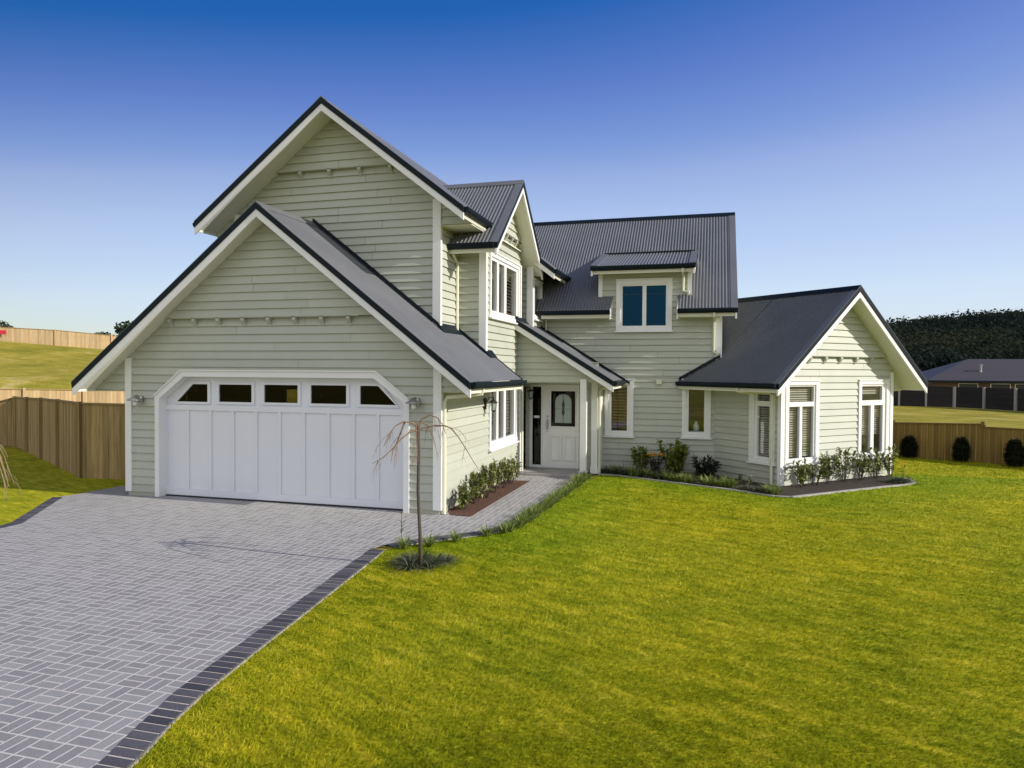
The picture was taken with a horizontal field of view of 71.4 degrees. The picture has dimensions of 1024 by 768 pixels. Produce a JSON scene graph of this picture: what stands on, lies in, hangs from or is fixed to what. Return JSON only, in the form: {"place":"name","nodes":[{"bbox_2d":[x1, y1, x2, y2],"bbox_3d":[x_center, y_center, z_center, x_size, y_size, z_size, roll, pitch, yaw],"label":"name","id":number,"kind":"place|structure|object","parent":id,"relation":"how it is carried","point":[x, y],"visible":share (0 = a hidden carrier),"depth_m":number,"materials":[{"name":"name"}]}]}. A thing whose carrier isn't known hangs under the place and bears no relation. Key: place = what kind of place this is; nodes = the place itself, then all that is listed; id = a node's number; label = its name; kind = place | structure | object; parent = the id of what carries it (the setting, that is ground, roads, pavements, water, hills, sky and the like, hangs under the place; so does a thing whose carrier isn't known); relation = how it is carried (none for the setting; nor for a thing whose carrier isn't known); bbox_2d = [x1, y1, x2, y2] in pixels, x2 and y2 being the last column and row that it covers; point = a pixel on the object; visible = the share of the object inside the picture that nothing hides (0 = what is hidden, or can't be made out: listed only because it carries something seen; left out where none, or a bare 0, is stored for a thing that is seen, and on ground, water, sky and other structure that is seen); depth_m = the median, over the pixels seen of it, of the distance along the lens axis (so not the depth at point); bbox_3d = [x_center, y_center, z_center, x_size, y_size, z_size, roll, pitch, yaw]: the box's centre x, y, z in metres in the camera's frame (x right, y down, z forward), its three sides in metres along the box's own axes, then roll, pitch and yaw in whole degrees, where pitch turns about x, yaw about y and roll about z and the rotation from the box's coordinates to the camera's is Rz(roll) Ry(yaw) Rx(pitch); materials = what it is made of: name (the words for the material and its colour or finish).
{"place":"outdoors","nodes":[
{"label":"outdoors","id":0,"kind":"place"},
{"bbox_2d":[0,447,124,524],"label":"lawn","id":1,"kind":"structure","parent":0,"point":[38,481],"depth_m":15.34,"materials":[{"name":"plant"}]},
{"bbox_2d":[0,445,22,501],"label":"weeping tree","id":2,"kind":"object","parent":1,"relation":"on","point":[5,472],"visible":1,"depth_m":13.03,"materials":[{"name":"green plant"}]},
{"bbox_2d":[0,486,416,767],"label":"driveway","id":3,"kind":"structure","parent":0,"point":[124,614],"depth_m":7.84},
{"bbox_2d":[389,475,572,542],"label":"path","id":4,"kind":"structure","parent":0,"point":[534,489],"depth_m":12.15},
{"bbox_2d":[399,513,405,540],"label":"flowering plant","id":5,"kind":"object","parent":4,"relation":"on","point":[401,530],"visible":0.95,"depth_m":10.31,"materials":[{"name":"green plant"}]},
{"bbox_2d":[449,480,528,515],"bbox_3d":[-0.410,2.197,14.059,0.574,0.001,4.033,1,1,16],"label":"mulch bed","id":6,"kind":"object","parent":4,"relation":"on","point":[471,509],"visible":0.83,"depth_m":13.60,"materials":[{"name":"brown soil"}]},
{"bbox_2d":[456,484,476,509],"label":"glossy shrub","id":7,"kind":"object","parent":6,"relation":"on","point":[464,495],"visible":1,"depth_m":12.57,"materials":[{"name":"green plant"}]},
{"bbox_2d":[462,471,487,503],"bbox_3d":[-0.720,1.927,13.187,0.625,0.579,0.485,1,2,44],"label":"glossy shrub","id":8,"kind":"object","parent":6,"relation":"on","point":[472,478],"visible":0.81,"depth_m":13.17,"materials":[{"name":"green plant"}]},
{"bbox_2d":[471,465,498,497],"bbox_3d":[-0.551,1.887,13.761,0.592,0.637,0.574,0,1,-3],"label":"glossy shrub","id":9,"kind":"object","parent":6,"relation":"on","point":[491,476],"visible":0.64,"depth_m":13.82,"materials":[{"name":"green plant"}]},
{"bbox_2d":[481,458,504,492],"bbox_3d":[-0.404,1.837,14.406,0.542,0.712,0.549,0,1,-17],"label":"glossy shrub","id":10,"kind":"object","parent":6,"relation":"on","point":[497,472],"visible":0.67,"depth_m":14.32,"materials":[{"name":"green plant"}]},
{"bbox_2d":[490,457,516,487],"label":"glossy shrub","id":11,"kind":"object","parent":6,"relation":"on","point":[511,467],"visible":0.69,"depth_m":14.93,"materials":[{"name":"green plant"}]},
{"bbox_2d":[500,457,523,483],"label":"glossy shrub","id":12,"kind":"object","parent":6,"relation":"on","point":[517,467],"visible":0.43,"depth_m":15.45,"materials":[{"name":"green plant"}]},
{"bbox_2d":[0,339,1008,550],"bbox_3d":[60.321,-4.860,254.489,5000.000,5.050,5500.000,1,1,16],"label":"ground","id":13,"kind":"structure","parent":0,"point":[31,366],"depth_m":44.65,"materials":[{"name":"green plant"}]},
{"bbox_2d":[0,320,13,327],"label":"tree","id":14,"kind":"object","parent":13,"relation":"on","point":[4,325],"visible":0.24,"depth_m":74.88,"materials":[{"name":"green plant"}]},
{"bbox_2d":[0,497,61,527],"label":"paving border","id":15,"kind":"object","parent":13,"relation":"on","point":[34,511],"visible":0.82,"depth_m":12.17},
{"bbox_2d":[0,327,116,348],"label":"paling fence","id":16,"kind":"object","parent":13,"relation":"on","point":[85,340],"visible":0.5,"depth_m":55.99,"materials":[{"name":"brown wood"}]},
{"bbox_2d":[0,396,124,479],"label":"paling fence","id":17,"kind":"object","parent":13,"relation":"on","point":[82,440],"visible":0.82,"depth_m":16.86,"materials":[{"name":"brown wood"}]},
{"bbox_2d":[0,388,124,402],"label":"paling fence","id":18,"kind":"object","parent":13,"relation":"on","point":[97,396],"visible":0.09,"depth_m":31.61,"materials":[{"name":"brown wood"}]},
{"bbox_2d":[114,320,131,335],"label":"tree","id":19,"kind":"object","parent":13,"relation":"on","point":[120,328],"visible":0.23,"depth_m":79.01,"materials":[{"name":"green plant"}]},
{"bbox_2d":[93,549,382,767],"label":"paving border","id":20,"kind":"object","parent":13,"relation":"on","point":[316,596],"visible":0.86,"depth_m":5.77,"materials":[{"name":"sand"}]},
{"bbox_2d":[389,488,562,547],"bbox_3d":[0.306,2.252,13.049,0.989,0.058,7.224,1,1,27],"label":"paving border","id":21,"kind":"object","parent":13,"relation":"on","point":[474,533],"visible":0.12,"depth_m":10.66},
{"bbox_2d":[71,96,927,514],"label":"house","id":22,"kind":"structure","parent":13,"relation":"on","point":[329,308],"depth_m":14.12,"materials":[{"name":"beige paint"}]},
{"bbox_2d":[165,377,402,510],"bbox_3d":[-4.287,1.021,13.193,5.185,2.358,0.080,1,1,16],"label":"garage door","id":23,"kind":"structure","parent":22,"relation":"in","point":[307,441],"depth_m":13.17,"materials":[{"name":"white paint"}]},
{"bbox_2d":[488,389,519,451],"bbox_3d":[-0.220,0.674,15.797,0.215,1.435,2.230,1,1,16],"label":"window","id":24,"kind":"structure","parent":22,"relation":"in","point":[497,443],"depth_m":15.83,"materials":[{"name":"white paint"}]},
{"bbox_2d":[488,252,520,324],"bbox_3d":[-0.185,-2.081,15.808,0.215,1.415,2.370,1,1,16],"label":"window","id":25,"kind":"structure","parent":22,"relation":"in","point":[505,263],"depth_m":15.77,"materials":[{"name":"white paint"}]},
{"bbox_2d":[534,278,543,322],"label":"window","id":26,"kind":"structure","parent":22,"relation":"in","point":[537,283],"depth_m":17.96,"materials":[{"name":"white paint"}]},
{"bbox_2d":[529,384,578,468],"bbox_3d":[1.040,1.052,17.594,1.245,2.080,0.141,1,1,16],"label":"front door","id":27,"kind":"structure","parent":22,"relation":"in","point":[554,409],"depth_m":17.60,"materials":[{"name":"white paint"}]},
{"bbox_2d":[603,379,633,437],"bbox_3d":[2.685,0.602,17.816,0.770,1.460,0.215,1,1,16],"label":"window","id":28,"kind":"structure","parent":22,"relation":"in","point":[609,432],"depth_m":17.85,"materials":[{"name":"white paint"}]},
{"bbox_2d":[614,277,672,331],"bbox_3d":[3.256,-1.940,17.574,1.425,1.320,0.150,1,1,16],"label":"window","id":29,"kind":"structure","parent":22,"relation":"in","point":[648,311],"depth_m":17.58,"materials":[{"name":"glass"}]},
{"bbox_2d":[680,379,711,439],"bbox_3d":[4.473,0.603,17.278,0.735,1.460,0.150,1,1,16],"label":"window","id":30,"kind":"structure","parent":22,"relation":"in","point":[685,392],"depth_m":17.27,"materials":[{"name":"white paint"}]},
{"bbox_2d":[692,421,699,430],"bbox_3d":[4.530,1.036,17.525,0.170,0.235,0.170,1,1,16],"label":"vase","id":31,"kind":"object","parent":22,"relation":"on","point":[695,427],"visible":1,"depth_m":17.47,"materials":[{"name":"white ceramic"}]},
{"bbox_2d":[746,393,775,465],"bbox_3d":[5.608,0.865,15.911,0.200,1.845,0.780,0,1,-29],"label":"window","id":32,"kind":"structure","parent":22,"relation":"in","point":[754,403],"depth_m":16.04,"materials":[{"name":"white paint"}]},
{"bbox_2d":[784,380,820,466],"bbox_3d":[6.424,0.854,15.829,1.165,1.900,0.200,0,1,-29],"label":"window","id":33,"kind":"structure","parent":22,"relation":"in","point":[813,459],"depth_m":15.88,"materials":[{"name":"white paint"}]},
{"bbox_2d":[857,379,890,459],"bbox_3d":[8.639,0.841,17.067,1.220,1.900,0.200,0,1,-29],"label":"window","id":34,"kind":"structure","parent":22,"relation":"in","point":[884,396],"depth_m":17.10,"materials":[{"name":"white paint"}]},
{"bbox_2d":[130,473,915,767],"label":"garden edging","id":35,"kind":"object","parent":13,"relation":"on","point":[320,601],"visible":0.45,"depth_m":10.73,"materials":[{"name":"concrete"}]},
{"bbox_2d":[600,473,905,495],"bbox_3d":[5.517,2.215,15.891,7.100,0.001,3.382,0,1,6],"label":"garden bed","id":36,"kind":"object","parent":13,"relation":"on","point":[837,485],"visible":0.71,"depth_m":15.67,"materials":[{"name":"soil"}]},
{"bbox_2d":[611,463,629,475],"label":"strap leaf tuft","id":37,"kind":"object","parent":36,"relation":"on","point":[621,471],"visible":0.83,"depth_m":17.03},
{"bbox_2d":[623,465,637,475],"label":"strap leaf tuft","id":38,"kind":"object","parent":36,"relation":"on","point":[630,472],"visible":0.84,"depth_m":16.81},
{"bbox_2d":[631,466,642,476],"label":"strap leaf tuft","id":39,"kind":"object","parent":36,"relation":"on","point":[636,471],"visible":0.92,"depth_m":16.75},
{"bbox_2d":[629,444,651,471],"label":"leafy shrub","id":40,"kind":"object","parent":36,"relation":"on","point":[638,457],"visible":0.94,"depth_m":17.16,"materials":[{"name":"green plant"}]},
{"bbox_2d":[641,467,651,476],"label":"strap leaf tuft","id":41,"kind":"object","parent":36,"relation":"on","point":[647,474],"visible":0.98,"depth_m":16.65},
{"bbox_2d":[646,452,663,474],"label":"flowering plant","id":42,"kind":"object","parent":36,"relation":"on","point":[653,464],"visible":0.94,"depth_m":16.89,"materials":[{"name":"green plant"}]},
{"bbox_2d":[648,472,663,480],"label":"strap leaf tuft","id":43,"kind":"object","parent":36,"relation":"on","point":[657,476],"visible":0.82,"depth_m":16.43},
{"bbox_2d":[654,468,672,479],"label":"strap leaf tuft","id":44,"kind":"object","parent":36,"relation":"on","point":[665,475],"visible":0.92,"depth_m":16.27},
{"bbox_2d":[656,437,689,475],"bbox_3d":[3.851,1.721,16.869,0.852,0.931,0.795,0,1,-4],"label":"leafy shrub","id":45,"kind":"object","parent":36,"relation":"on","point":[677,455],"visible":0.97,"depth_m":16.80,"materials":[{"name":"green plant"}]},
{"bbox_2d":[668,472,686,482],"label":"strap leaf tuft","id":46,"kind":"object","parent":36,"relation":"on","point":[680,478],"visible":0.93,"depth_m":15.92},
{"bbox_2d":[674,470,693,482],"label":"strap leaf tuft","id":47,"kind":"object","parent":36,"relation":"on","point":[687,479],"visible":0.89,"depth_m":15.85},
{"bbox_2d":[698,475,708,483],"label":"strap leaf tuft","id":48,"kind":"object","parent":36,"relation":"on","point":[702,481],"visible":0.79,"depth_m":15.73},
{"bbox_2d":[690,454,721,479],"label":"dark shrub","id":49,"kind":"object","parent":36,"relation":"on","point":[707,468],"visible":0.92,"depth_m":16.38,"materials":[{"name":"green plant"}]},
{"bbox_2d":[702,474,716,485],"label":"strap leaf tuft","id":50,"kind":"object","parent":36,"relation":"on","point":[708,480],"visible":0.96,"depth_m":15.51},
{"bbox_2d":[710,476,731,486],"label":"strap leaf tuft","id":51,"kind":"object","parent":36,"relation":"on","point":[720,484],"visible":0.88,"depth_m":15.33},
{"bbox_2d":[720,476,735,486],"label":"strap leaf tuft","id":52,"kind":"object","parent":36,"relation":"on","point":[726,479],"visible":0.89,"depth_m":15.37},
{"bbox_2d":[718,476,742,487],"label":"strap leaf tuft","id":53,"kind":"object","parent":36,"relation":"on","point":[731,485],"visible":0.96,"depth_m":15.24,"materials":[{"name":"plant"}]},
{"bbox_2d":[733,485,750,490],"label":"strap leaf tuft","id":54,"kind":"object","parent":36,"relation":"on","point":[743,488],"visible":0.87,"depth_m":14.95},
{"bbox_2d":[750,484,771,494],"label":"strap leaf tuft","id":55,"kind":"object","parent":36,"relation":"on","point":[761,490],"visible":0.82,"depth_m":14.58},
{"bbox_2d":[760,481,776,493],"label":"strap leaf tuft","id":56,"kind":"object","parent":36,"relation":"on","point":[766,491],"visible":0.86,"depth_m":14.56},
{"bbox_2d":[759,481,790,494],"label":"strap leaf tuft","id":57,"kind":"object","parent":36,"relation":"on","point":[776,491],"visible":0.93,"depth_m":14.36,"materials":[{"name":"plant"}]},
{"bbox_2d":[788,459,812,486],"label":"camellia shrub","id":58,"kind":"object","parent":36,"relation":"on","point":[802,473],"visible":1,"depth_m":15.30,"materials":[{"name":"green plant"}]},
{"bbox_2d":[800,457,827,485],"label":"camellia shrub","id":59,"kind":"object","parent":36,"relation":"on","point":[821,471],"visible":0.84,"depth_m":15.57,"materials":[{"name":"green plant"}]},
{"bbox_2d":[819,452,840,483],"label":"camellia shrub","id":60,"kind":"object","parent":36,"relation":"on","point":[828,468],"visible":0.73,"depth_m":15.89,"materials":[{"name":"green plant"}]},
{"bbox_2d":[832,447,857,481],"bbox_3d":[7.540,1.806,16.126,0.539,0.831,0.491,0,1,-23],"label":"camellia shrub","id":61,"kind":"object","parent":36,"relation":"on","point":[845,457],"visible":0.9,"depth_m":16.13,"materials":[{"name":"green plant"}]},
{"bbox_2d":[851,451,874,479],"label":"camellia shrub","id":62,"kind":"object","parent":36,"relation":"on","point":[863,463],"visible":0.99,"depth_m":16.36,"materials":[{"name":"green plant"}]},
{"bbox_2d":[866,447,883,478],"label":"camellia shrub","id":63,"kind":"object","parent":36,"relation":"on","point":[878,465],"visible":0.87,"depth_m":16.63,"materials":[{"name":"green plant"}]},
{"bbox_2d":[879,443,900,476],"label":"camellia shrub","id":64,"kind":"object","parent":36,"relation":"on","point":[887,467],"visible":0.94,"depth_m":16.95,"materials":[{"name":"green plant"}]},
{"bbox_2d":[882,475,901,482],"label":"strap leaf tuft","id":65,"kind":"object","parent":36,"relation":"on","point":[893,481],"visible":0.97,"depth_m":16.07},
{"bbox_2d":[887,474,915,483],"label":"strap leaf tuft","id":66,"kind":"object","parent":36,"relation":"on","point":[904,480],"visible":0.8,"depth_m":16.00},
{"bbox_2d":[892,420,1023,465],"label":"paling fence","id":67,"kind":"object","parent":13,"relation":"on","point":[936,440],"visible":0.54,"depth_m":20.16,"materials":[{"name":"brown wood"}]},
{"bbox_2d":[893,386,1023,410],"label":"boundary fence","id":68,"kind":"object","parent":13,"relation":"on","point":[942,396],"visible":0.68,"depth_m":49.96,"materials":[{"name":"metal"}]},
{"bbox_2d":[0,0,1023,343],"label":"sky","id":69,"kind":"structure","parent":0,"point":[875,145],"materials":[{"name":"blue"}]},
{"bbox_2d":[123,456,1023,767],"bbox_3d":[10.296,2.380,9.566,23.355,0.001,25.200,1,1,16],"label":"lawn","id":70,"kind":"structure","parent":0,"point":[892,699],"depth_m":6.56,"materials":[{"name":"plant"}]},
{"bbox_2d":[377,552,417,568],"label":"strap leaf tuft","id":71,"kind":"object","parent":70,"relation":"on","point":[393,560],"visible":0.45,"depth_m":9.21,"materials":[{"name":"plant"}]},
{"bbox_2d":[387,533,417,549],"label":"strap leaf tuft","id":72,"kind":"object","parent":70,"relation":"on","point":[404,544],"visible":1,"depth_m":9.94,"materials":[{"name":"plant"}]},
{"bbox_2d":[383,553,430,573],"bbox_3d":[-1.302,2.218,9.057,0.747,0.224,0.840,0,1,-22],"label":"strap leaf tuft","id":73,"kind":"object","parent":70,"relation":"on","point":[407,559],"visible":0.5,"depth_m":9.06,"materials":[{"name":"plant"}]},
{"bbox_2d":[385,554,432,576],"bbox_3d":[-1.287,2.216,8.913,0.766,0.234,0.862,1,1,16],"label":"strap leaf tuft","id":74,"kind":"object","parent":70,"relation":"on","point":[411,564],"visible":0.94,"depth_m":8.91,"materials":[{"name":"plant"}]},
{"bbox_2d":[370,414,478,569],"bbox_3d":[-1.117,1.353,8.892,1.152,1.952,0.853,-1,2,-43],"label":"weeping tree","id":75,"kind":"object","parent":70,"relation":"on","point":[417,434],"visible":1,"depth_m":8.90,"materials":[{"name":"brown plant"}]},
{"bbox_2d":[406,548,448,572],"bbox_3d":[-1.165,2.205,9.162,0.802,0.249,0.902,0,1,-35],"label":"strap leaf tuft","id":76,"kind":"object","parent":70,"relation":"on","point":[429,554],"visible":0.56,"depth_m":9.21,"materials":[{"name":"plant"}]},
{"bbox_2d":[410,556,453,571],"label":"strap leaf tuft","id":77,"kind":"object","parent":70,"relation":"on","point":[434,563],"visible":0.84,"depth_m":8.96,"materials":[{"name":"plant"}]},
{"bbox_2d":[422,530,442,546],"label":"strap leaf tuft","id":78,"kind":"object","parent":70,"relation":"on","point":[428,542],"visible":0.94,"depth_m":10.08,"materials":[{"name":"plant"}]},
{"bbox_2d":[420,551,461,570],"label":"strap leaf tuft","id":79,"kind":"object","parent":70,"relation":"on","point":[441,561],"visible":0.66,"depth_m":9.19,"materials":[{"name":"plant"}]},
{"bbox_2d":[432,551,464,565],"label":"strap leaf tuft","id":80,"kind":"object","parent":70,"relation":"on","point":[450,560],"visible":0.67,"depth_m":9.28,"materials":[{"name":"plant"}]},
{"bbox_2d":[443,529,469,542],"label":"strap leaf tuft","id":81,"kind":"object","parent":70,"relation":"on","point":[457,538],"visible":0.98,"depth_m":10.33,"materials":[{"name":"plant"}]},
{"bbox_2d":[474,524,495,536],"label":"strap leaf tuft","id":82,"kind":"object","parent":70,"relation":"on","point":[486,532],"visible":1,"depth_m":10.69,"materials":[{"name":"plant"}]},
{"bbox_2d":[491,520,511,533],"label":"strap leaf tuft","id":83,"kind":"object","parent":70,"relation":"on","point":[503,529],"visible":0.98,"depth_m":10.87,"materials":[{"name":"plant"}]},
{"bbox_2d":[494,521,519,531],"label":"strap leaf tuft","id":84,"kind":"object","parent":70,"relation":"on","point":[510,528],"visible":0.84,"depth_m":11.03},
{"bbox_2d":[501,519,520,527],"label":"strap leaf tuft","id":85,"kind":"object","parent":70,"relation":"on","point":[512,523],"visible":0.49,"depth_m":11.20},
{"bbox_2d":[507,512,532,525],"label":"strap leaf tuft","id":86,"kind":"object","parent":70,"relation":"on","point":[525,517],"visible":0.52,"depth_m":11.48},
{"bbox_2d":[511,514,532,527],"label":"strap leaf tuft","id":87,"kind":"object","parent":70,"relation":"on","point":[523,522],"visible":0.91,"depth_m":11.29,"materials":[{"name":"plant"}]},
{"bbox_2d":[512,508,537,519],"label":"strap leaf tuft","id":88,"kind":"object","parent":70,"relation":"on","point":[521,515],"visible":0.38,"depth_m":11.66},
{"bbox_2d":[517,503,539,515],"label":"strap leaf tuft","id":89,"kind":"object","parent":70,"relation":"on","point":[529,512],"visible":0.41,"depth_m":11.96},
{"bbox_2d":[525,511,541,521],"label":"strap leaf tuft","id":90,"kind":"object","parent":70,"relation":"on","point":[530,516],"visible":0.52,"depth_m":11.75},
{"bbox_2d":[522,506,546,517],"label":"strap leaf tuft","id":91,"kind":"object","parent":70,"relation":"on","point":[537,511],"visible":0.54,"depth_m":12.09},
{"bbox_2d":[536,499,550,511],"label":"strap leaf tuft","id":92,"kind":"object","parent":70,"relation":"on","point":[544,504],"visible":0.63,"depth_m":12.64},
{"bbox_2d":[539,495,559,507],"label":"strap leaf tuft","id":93,"kind":"object","parent":70,"relation":"on","point":[551,503],"visible":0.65,"depth_m":12.96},
{"bbox_2d":[549,491,567,501],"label":"strap leaf tuft","id":94,"kind":"object","parent":70,"relation":"on","point":[558,495],"visible":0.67,"depth_m":13.53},
{"bbox_2d":[552,487,574,497],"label":"strap leaf tuft","id":95,"kind":"object","parent":70,"relation":"on","point":[563,490],"visible":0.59,"depth_m":14.04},
{"bbox_2d":[562,472,585,484],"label":"strap leaf tuft","id":96,"kind":"object","parent":70,"relation":"on","point":[577,479],"visible":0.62,"depth_m":15.43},
{"bbox_2d":[579,470,595,481],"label":"strap leaf tuft","id":97,"kind":"object","parent":70,"relation":"on","point":[585,478],"visible":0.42,"depth_m":15.97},
{"bbox_2d":[899,434,919,457],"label":"conical shrub","id":98,"kind":"object","parent":70,"relation":"on","point":[909,448],"visible":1,"depth_m":20.66,"materials":[{"name":"green plant"}]},
{"bbox_2d":[950,436,971,461],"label":"conical shrub","id":99,"kind":"object","parent":70,"relation":"on","point":[960,444],"visible":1,"depth_m":19.81,"materials":[{"name":"green plant"}]},
{"bbox_2d":[1002,438,1023,466],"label":"conical shrub","id":100,"kind":"object","parent":70,"relation":"on","point":[1014,454],"visible":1,"depth_m":18.79,"materials":[{"name":"green plant"}]},
{"bbox_2d":[793,406,1023,451],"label":"lawn","id":101,"kind":"structure","parent":0,"point":[1002,418],"depth_m":40.39,"materials":[{"name":"green plant"}]},
{"bbox_2d":[904,359,1023,401],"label":"house","id":102,"kind":"structure","parent":0,"point":[995,373],"depth_m":61.44,"materials":[{"name":"concrete"}]},
{"bbox_2d":[958,383,977,394],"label":"window","id":103,"kind":"structure","parent":102,"relation":"in","point":[959,384],"depth_m":60.65,"materials":[{"name":"glass"}]},
{"bbox_2d":[990,384,1010,390],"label":"window","id":104,"kind":"structure","parent":102,"relation":"in","point":[991,385],"depth_m":59.99,"materials":[{"name":"glass"}]},
{"bbox_2d":[1015,384,1023,388],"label":"window","id":105,"kind":"structure","parent":102,"relation":"in","point":[1020,386],"depth_m":59.61,"materials":[{"name":"glass"}]},
{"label":"hill","id":106,"kind":"structure","parent":0,"visible":0},
{"bbox_2d":[886,308,1023,371],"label":"woodland","id":107,"kind":"object","parent":106,"relation":"on","point":[929,342],"visible":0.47,"depth_m":185.31,"materials":[{"name":"green plant"}]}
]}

